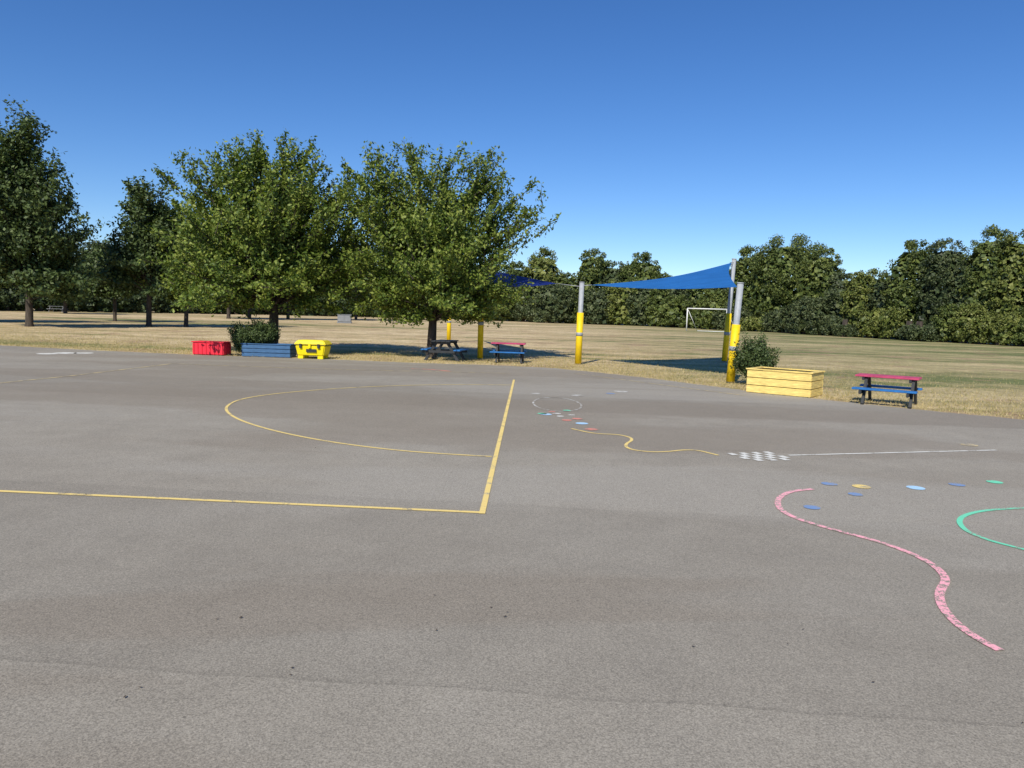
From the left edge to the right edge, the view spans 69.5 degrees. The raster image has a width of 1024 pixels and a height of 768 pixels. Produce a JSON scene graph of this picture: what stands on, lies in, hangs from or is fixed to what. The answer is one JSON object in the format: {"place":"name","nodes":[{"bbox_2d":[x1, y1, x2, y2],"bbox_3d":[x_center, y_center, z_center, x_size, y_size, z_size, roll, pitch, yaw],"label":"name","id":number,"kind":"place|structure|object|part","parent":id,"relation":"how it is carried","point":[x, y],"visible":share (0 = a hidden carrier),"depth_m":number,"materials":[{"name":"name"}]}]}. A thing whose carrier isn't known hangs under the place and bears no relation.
{"place":"outdoors","nodes":[
{"label":"outdoors","id":0,"kind":"place"},
{"bbox_2d":[0,345,1023,767],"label":"asphalt playground","id":1,"kind":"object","parent":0,"point":[680,605],"visible":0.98,"depth_m":4.82},
{"bbox_2d":[2,364,165,382],"bbox_3d":[-9.742,-0.255,17.103,0.212,0.001,6.230,2,6,8],"label":"court line","id":2,"kind":"object","parent":1,"relation":"on","point":[80,374],"visible":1,"depth_m":16.69,"materials":[{"name":"white paint"}]},
{"bbox_2d":[0,490,478,512],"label":"court line","id":3,"kind":"object","parent":1,"relation":"on","point":[241,501],"visible":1,"depth_m":6.35,"materials":[{"name":"yellow paint"}]},
{"bbox_2d":[225,384,491,456],"bbox_3d":[-2.444,0.367,12.943,4.844,0.001,8.653,2,6,0],"label":"court semicircle","id":4,"kind":"object","parent":1,"relation":"on","point":[227,411],"visible":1,"depth_m":10.14,"materials":[{"name":"yellow paint"}]},
{"bbox_2d":[479,380,514,513],"bbox_3d":[-0.101,0.489,12.386,0.052,0.001,12.435,2,6,1],"label":"court line","id":5,"kind":"object","parent":1,"relation":"on","point":[488,488],"visible":1,"depth_m":8.31,"materials":[{"name":"yellow paint"}]},
{"bbox_2d":[532,397,581,410],"bbox_3d":[0.850,0.372,13.891,0.932,0.001,2.132,2,6,0],"label":"circle marking","id":6,"kind":"object","parent":1,"relation":"on","point":[555,397],"visible":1,"depth_m":13.88,"materials":[{"name":"white paint"}]},
{"bbox_2d":[123,374,1022,722],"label":"fallen leaf debris","id":7,"kind":"object","parent":1,"relation":"on","point":[241,616],"visible":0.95,"depth_m":3.92,"materials":[{"name":"brown plant"}]},
{"bbox_2d":[571,428,717,454],"bbox_3d":[1.553,0.780,9.918,0.746,0.001,2.460,-3,7,-39],"label":"snake marking","id":8,"kind":"object","parent":1,"relation":"on","point":[626,443],"visible":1,"depth_m":9.51,"materials":[{"name":"yellow paint"}]},
{"bbox_2d":[576,373,738,394],"bbox_3d":[3.476,-0.027,18.794,0.081,0.001,5.846,-2,7,-35],"label":"faded line","id":9,"kind":"object","parent":1,"relation":"on","point":[659,384],"visible":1,"depth_m":18.45,"materials":[{"name":"white paint"}]},
{"bbox_2d":[728,452,788,460],"bbox_3d":[3.094,0.898,9.159,0.640,0.001,0.544,0,6,-19],"label":"chequered marking","id":10,"kind":"object","parent":1,"relation":"on","point":[770,457],"visible":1,"depth_m":9.17,"materials":[{"name":"white paint"}]},
{"bbox_2d":[803,505,820,508],"bbox_3d":[2.739,1.125,6.741,0.150,0.001,0.150,2,6,0],"label":"spot marking","id":11,"kind":"object","parent":1,"relation":"on","point":[811,507],"visible":1,"depth_m":6.73,"materials":[{"name":"blue paint"}]},
{"bbox_2d":[821,482,837,485],"bbox_3d":[3.327,1.045,7.734,0.160,0.001,0.160,2,6,0],"label":"spot marking","id":12,"kind":"object","parent":1,"relation":"on","point":[829,483],"visible":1,"depth_m":7.74,"materials":[{"name":"blue paint"}]},
{"bbox_2d":[848,492,862,495],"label":"spot marking","id":13,"kind":"object","parent":1,"relation":"on","point":[855,494],"visible":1,"depth_m":7.29,"materials":[{"name":"blue paint"}]},
{"bbox_2d":[852,484,870,487],"bbox_3d":[3.626,1.062,7.656,0.180,0.001,0.180,2,6,0],"label":"spot marking","id":14,"kind":"object","parent":1,"relation":"on","point":[860,486],"visible":1,"depth_m":7.66,"materials":[{"name":"yellow paint"}]},
{"bbox_2d":[775,488,1003,649],"bbox_3d":[2.720,1.227,5.685,0.670,0.001,3.643,2,6,0],"label":"pink snake marking","id":15,"kind":"object","parent":1,"relation":"on","point":[942,586],"visible":1,"depth_m":4.91,"materials":[{"name":"paint"}]},
{"bbox_2d":[800,450,987,454],"bbox_3d":[5.078,0.903,9.733,3.283,0.001,0.045,0,6,-15],"label":"white line","id":16,"kind":"object","parent":1,"relation":"on","point":[893,452],"visible":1,"depth_m":9.72,"materials":[{"name":"paint"}]},
{"bbox_2d":[906,486,924,489],"bbox_3d":[4.196,1.077,7.670,0.180,0.001,0.180,2,6,0],"label":"spot marking","id":17,"kind":"object","parent":1,"relation":"on","point":[917,487],"visible":1,"depth_m":7.67,"materials":[{"name":"blue paint"}]},
{"bbox_2d":[948,483,965,485],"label":"spot marking","id":18,"kind":"object","parent":1,"relation":"on","point":[957,484],"visible":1,"depth_m":7.88,"materials":[{"name":"blue paint"}]},
{"bbox_2d":[961,443,977,445],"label":"spot marking","id":19,"kind":"object","parent":1,"relation":"on","point":[968,444],"visible":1,"depth_m":10.55,"materials":[{"name":"yellow paint"}]},
{"bbox_2d":[957,507,1023,549],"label":"green snake marking","id":20,"kind":"object","parent":1,"relation":"on","point":[960,521],"visible":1,"depth_m":6.39,"materials":[{"name":"paint"}]},
{"bbox_2d":[986,480,1002,483],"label":"spot marking","id":21,"kind":"object","parent":1,"relation":"on","point":[992,481],"visible":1,"depth_m":8.09,"materials":[{"name":"green paint"}]},
{"bbox_2d":[0,309,1023,419],"bbox_3d":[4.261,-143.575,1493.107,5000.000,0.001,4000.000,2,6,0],"label":"grass field","id":22,"kind":"structure","parent":0,"point":[998,361],"depth_m":39.20,"materials":[{"name":"beige plant"}]},
{"bbox_2d":[0,95,106,326],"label":"oak tree","id":23,"kind":"object","parent":22,"relation":"on","point":[39,254],"visible":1,"depth_m":42.39,"materials":[{"name":"green plant"}]},
{"bbox_2d":[46,306,62,311],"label":"picnic table","id":24,"kind":"object","parent":22,"relation":"on","point":[49,309],"visible":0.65,"depth_m":92.87,"materials":[{"name":"grey wood"}]},
{"bbox_2d":[39,264,102,313],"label":"tree","id":25,"kind":"object","parent":22,"relation":"on","point":[65,302],"visible":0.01,"depth_m":86.16,"materials":[{"name":"green plant"}]},
{"bbox_2d":[75,235,144,320],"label":"alder tree","id":26,"kind":"object","parent":22,"relation":"on","point":[104,291],"visible":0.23,"depth_m":58.78,"materials":[{"name":"green plant"}]},
{"bbox_2d":[92,169,190,326],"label":"alder tree","id":27,"kind":"object","parent":22,"relation":"on","point":[121,268],"visible":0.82,"depth_m":48.55,"materials":[{"name":"green plant"}]},
{"bbox_2d":[125,198,211,326],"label":"young cherry tree","id":28,"kind":"object","parent":22,"relation":"on","point":[171,296],"visible":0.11,"depth_m":50.22,"materials":[{"name":"green plant"}]},
{"bbox_2d":[191,340,231,354],"bbox_3d":[-9.940,-1.199,24.449,1.120,0.432,0.620,2,6,4],"label":"red storage box","id":29,"kind":"object","parent":22,"relation":"on","point":[200,347],"visible":0.98,"depth_m":24.17,"materials":[{"name":"plastic"}]},
{"bbox_2d":[1,240,453,312],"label":"distant tree row","id":30,"kind":"object","parent":22,"relation":"on","point":[89,247],"visible":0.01,"depth_m":106.78,"materials":[{"name":"green plant"}]},
{"bbox_2d":[226,305,230,318],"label":"tree trunk","id":31,"kind":"object","parent":22,"relation":"on","point":[228,313],"depth_m":84.01,"materials":[{"name":"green plant"}]},
{"bbox_2d":[0,287,457,317],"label":"distant hedge","id":32,"kind":"object","parent":22,"relation":"on","point":[12,301],"visible":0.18,"depth_m":105.09,"materials":[{"name":"green plant"}]},
{"bbox_2d":[227,320,255,352],"bbox_3d":[-8.937,-1.545,24.479,1.103,1.182,1.151,5,6,29],"label":"laurel bush","id":33,"kind":"object","parent":22,"relation":"on","point":[239,335],"visible":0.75,"depth_m":24.27,"materials":[{"name":"green plant"}]},
{"bbox_2d":[247,307,251,318],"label":"tree trunk","id":34,"kind":"object","parent":22,"relation":"on","point":[249,314],"depth_m":87.64,"materials":[{"name":"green plant"}]},
{"bbox_2d":[136,127,380,342],"bbox_3d":[-8.634,-5.017,26.262,7.854,7.883,8.667,6,7,37],"label":"cherry tree","id":35,"kind":"object","parent":22,"relation":"on","point":[270,249],"visible":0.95,"depth_m":24.62,"materials":[{"name":"green plant"}]},
{"bbox_2d":[240,343,295,357],"bbox_3d":[-8.011,-1.124,24.342,1.660,0.426,0.640,2,6,2],"label":"blue wooden planter","id":36,"kind":"object","parent":22,"relation":"on","point":[284,350],"visible":0.93,"depth_m":24.05,"materials":[{"name":"paint"}]},
{"bbox_2d":[248,317,281,343],"bbox_3d":[-8.296,-1.731,24.549,1.188,0.979,1.203,0,6,-13],"label":"planter shrub","id":37,"kind":"object","parent":36,"relation":"in","point":[263,333],"visible":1,"depth_m":24.29,"materials":[{"name":"green plant"}]},
{"bbox_2d":[286,293,292,318],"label":"tree trunk","id":38,"kind":"object","parent":22,"relation":"on","point":[288,314],"depth_m":90.74,"materials":[{"name":"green plant"}]},
{"bbox_2d":[294,339,331,358],"bbox_3d":[-6.477,-1.131,24.050,1.049,0.600,0.704,2,6,6],"label":"yellow grit bin","id":39,"kind":"object","parent":22,"relation":"on","point":[307,348],"visible":0.99,"depth_m":23.78,"materials":[{"name":"plastic"}]},
{"bbox_2d":[337,314,351,322],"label":"utility cabinet","id":40,"kind":"object","parent":22,"relation":"on","point":[344,318],"visible":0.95,"depth_m":78.22,"materials":[{"name":"grey metal"}]},
{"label":"left door","id":41,"kind":"part","parent":40,"relation":"part of","materials":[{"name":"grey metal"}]},
{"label":"right door","id":42,"kind":"part","parent":40,"relation":"part of","materials":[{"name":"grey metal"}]},
{"bbox_2d":[331,235,390,319],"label":"tree","id":43,"kind":"object","parent":22,"relation":"on","point":[355,316],"visible":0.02,"depth_m":100.29,"materials":[{"name":"green plant"}]},
{"bbox_2d":[421,339,467,361],"bbox_3d":[-2.273,-1.130,25.010,1.348,0.701,1.200,3,6,10],"label":"picnic table","id":44,"kind":"object","parent":22,"relation":"on","point":[435,350],"visible":0.98,"depth_m":24.64,"materials":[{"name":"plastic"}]},
{"bbox_2d":[335,136,560,357],"bbox_3d":[-2.666,-4.625,25.622,7.924,7.580,6.820,4,6,21],"label":"cherry tree","id":45,"kind":"object","parent":22,"relation":"on","point":[430,252],"visible":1,"depth_m":24.52,"materials":[{"name":"green plant"}]},
{"bbox_2d":[447,318,450,339],"bbox_3d":[-3.256,-4.310,38.465,0.228,4.330,0.228,2,6,0],"label":"shade sail post","id":46,"kind":"object","parent":22,"relation":"on","point":[448,329],"visible":0.34,"depth_m":38.52,"materials":[{"name":"metal"}]},
{"bbox_2d":[493,272,578,286],"bbox_3d":[-1.671,-4.780,31.029,2.714,1.621,14.795,-1,6,-22],"label":"navy shade sail","id":47,"kind":"object","parent":46,"relation":"attached to","point":[523,280],"visible":0.31,"depth_m":27.52,"materials":[{"name":"fabric"}]},
{"bbox_2d":[477,318,483,358],"bbox_3d":[-1.099,-2.241,26.138,0.205,2.730,0.205,2,6,0],"label":"shade sail post","id":48,"kind":"object","parent":22,"relation":"on","point":[480,340],"visible":0.47,"depth_m":26.12,"materials":[{"name":"metal"}]},
{"bbox_2d":[490,342,525,363],"bbox_3d":[-0.123,-1.052,24.972,1.150,0.681,1.308,2,6,4],"label":"picnic table","id":49,"kind":"object","parent":22,"relation":"on","point":[497,351],"visible":0.97,"depth_m":24.64,"materials":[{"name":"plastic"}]},
{"bbox_2d":[575,282,584,364],"bbox_3d":[2.290,-2.048,24.926,0.241,2.782,0.228,2,6,0],"label":"shade sail post","id":50,"kind":"object","parent":22,"relation":"on","point":[579,337],"visible":0.96,"depth_m":24.85,"materials":[{"name":"metal"}]},
{"bbox_2d":[686,308,732,331],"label":"football goal","id":51,"kind":"object","parent":22,"relation":"on","point":[703,308],"visible":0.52,"depth_m":91.11,"materials":[{"name":"white metal"}]},
{"bbox_2d":[721,258,736,361],"bbox_3d":[8.504,-2.881,28.922,0.396,4.038,0.226,-1,6,-27],"label":"shade sail post","id":52,"kind":"object","parent":22,"relation":"on","point":[727,329],"visible":0.94,"depth_m":28.87,"materials":[{"name":"metal"}]},
{"bbox_2d":[584,262,736,288],"bbox_3d":[4.932,-3.779,24.726,4.982,1.401,9.929,3,6,15],"label":"blue shade sail","id":53,"kind":"object","parent":52,"relation":"attached to","point":[717,277],"visible":1,"depth_m":23.61,"materials":[{"name":"fabric"}]},
{"bbox_2d":[726,282,743,382],"bbox_3d":[5.899,-1.350,19.526,0.316,2.658,0.225,5,6,27],"label":"shade sail post","id":54,"kind":"object","parent":22,"relation":"on","point":[735,335],"visible":0.88,"depth_m":19.44,"materials":[{"name":"metal"}]},
{"bbox_2d":[470,279,1023,346],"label":"distant hedge","id":55,"kind":"object","parent":22,"relation":"on","point":[961,323],"visible":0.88,"depth_m":103.32,"materials":[{"name":"green plant"}]},
{"bbox_2d":[477,224,1023,344],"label":"distant tree row","id":56,"kind":"object","parent":22,"relation":"on","point":[994,283],"visible":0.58,"depth_m":87.48,"materials":[{"name":"green plant"}]},
{"bbox_2d":[728,328,781,380],"bbox_3d":[6.271,-0.767,19.023,1.361,1.437,1.246,2,6,0],"label":"laurel bush","id":57,"kind":"object","parent":22,"relation":"on","point":[751,353],"visible":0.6,"depth_m":18.88,"materials":[{"name":"green plant"}]},
{"bbox_2d":[746,366,825,397],"bbox_3d":[6.335,-0.061,17.136,1.510,0.556,0.990,6,7,38],"label":"yellow wooden planter","id":58,"kind":"object","parent":22,"relation":"on","point":[789,382],"visible":1,"depth_m":16.77,"materials":[{"name":"paint"}]},
{"bbox_2d":[851,373,922,408],"bbox_3d":[7.902,0.135,15.538,1.200,0.621,1.188,5,7,34],"label":"picnic table","id":59,"kind":"object","parent":22,"relation":"on","point":[867,385],"visible":0.99,"depth_m":15.38,"materials":[{"name":"plastic"}]},
{"bbox_2d":[0,0,1023,296],"label":"sky","id":60,"kind":"structure","parent":0,"point":[689,134],"materials":[{"name":"blue"}]}
]}

